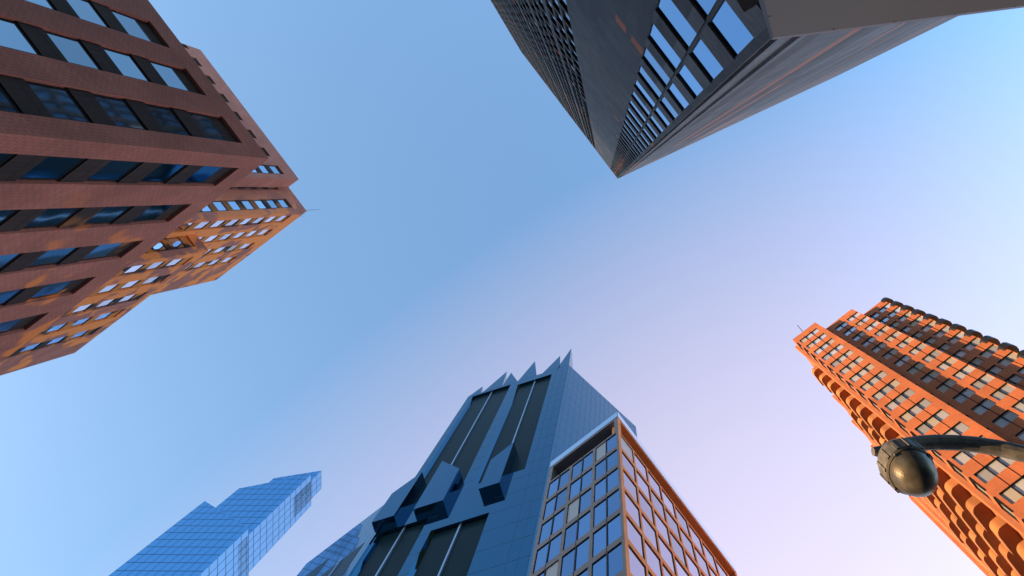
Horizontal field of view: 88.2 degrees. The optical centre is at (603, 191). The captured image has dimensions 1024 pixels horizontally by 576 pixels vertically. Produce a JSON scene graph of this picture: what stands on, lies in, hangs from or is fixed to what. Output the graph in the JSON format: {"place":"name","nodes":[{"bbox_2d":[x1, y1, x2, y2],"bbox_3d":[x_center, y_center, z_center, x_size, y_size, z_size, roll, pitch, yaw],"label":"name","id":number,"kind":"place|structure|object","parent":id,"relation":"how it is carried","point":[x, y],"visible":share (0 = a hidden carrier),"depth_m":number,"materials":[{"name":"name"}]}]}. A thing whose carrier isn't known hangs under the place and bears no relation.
{"place":"outdoors","nodes":[
{"label":"outdoors","id":0,"kind":"place"},
{"bbox_2d":[297,349,636,575],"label":"skyscraper","id":1,"kind":"structure","parent":0,"point":[467,499],"depth_m":175.05,"materials":[{"name":"blue glass"}]},
{"bbox_2d":[0,0,1023,575],"label":"sky","id":2,"kind":"structure","parent":0,"point":[466,232],"materials":[{"name":"blue"}]},
{"label":"ground","id":3,"kind":"structure","parent":0,"visible":0},
{"bbox_2d":[0,0,305,375],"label":"brick tower","id":4,"kind":"structure","parent":3,"relation":"on","point":[141,159],"depth_m":30.93,"materials":[{"name":"red brick"}]},
{"bbox_2d":[109,471,320,575],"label":"skyscraper","id":5,"kind":"structure","parent":3,"relation":"on","point":[241,531],"depth_m":207.71,"materials":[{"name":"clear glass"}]},
{"bbox_2d":[529,412,736,575],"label":"building","id":6,"kind":"structure","parent":3,"relation":"on","point":[615,503],"depth_m":55.34,"materials":[{"name":"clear glass"}]},
{"bbox_2d":[491,0,1023,178],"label":"skyscraper","id":7,"kind":"structure","parent":3,"relation":"on","point":[633,85],"depth_m":27.30,"materials":[{"name":"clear glass"}]},
{"bbox_2d":[793,297,1023,575],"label":"red brick apartments","id":8,"kind":"structure","parent":3,"relation":"on","point":[885,369],"depth_m":62.05,"materials":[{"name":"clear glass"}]},
{"bbox_3d":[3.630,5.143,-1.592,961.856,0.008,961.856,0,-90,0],"label":"road","id":9,"kind":"structure","parent":0,"visible":0},
{"bbox_2d":[871,434,1023,496],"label":"street lamp","id":10,"kind":"object","parent":9,"relation":"on","point":[906,465],"visible":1,"depth_m":6.10,"materials":[{"name":"metal"}]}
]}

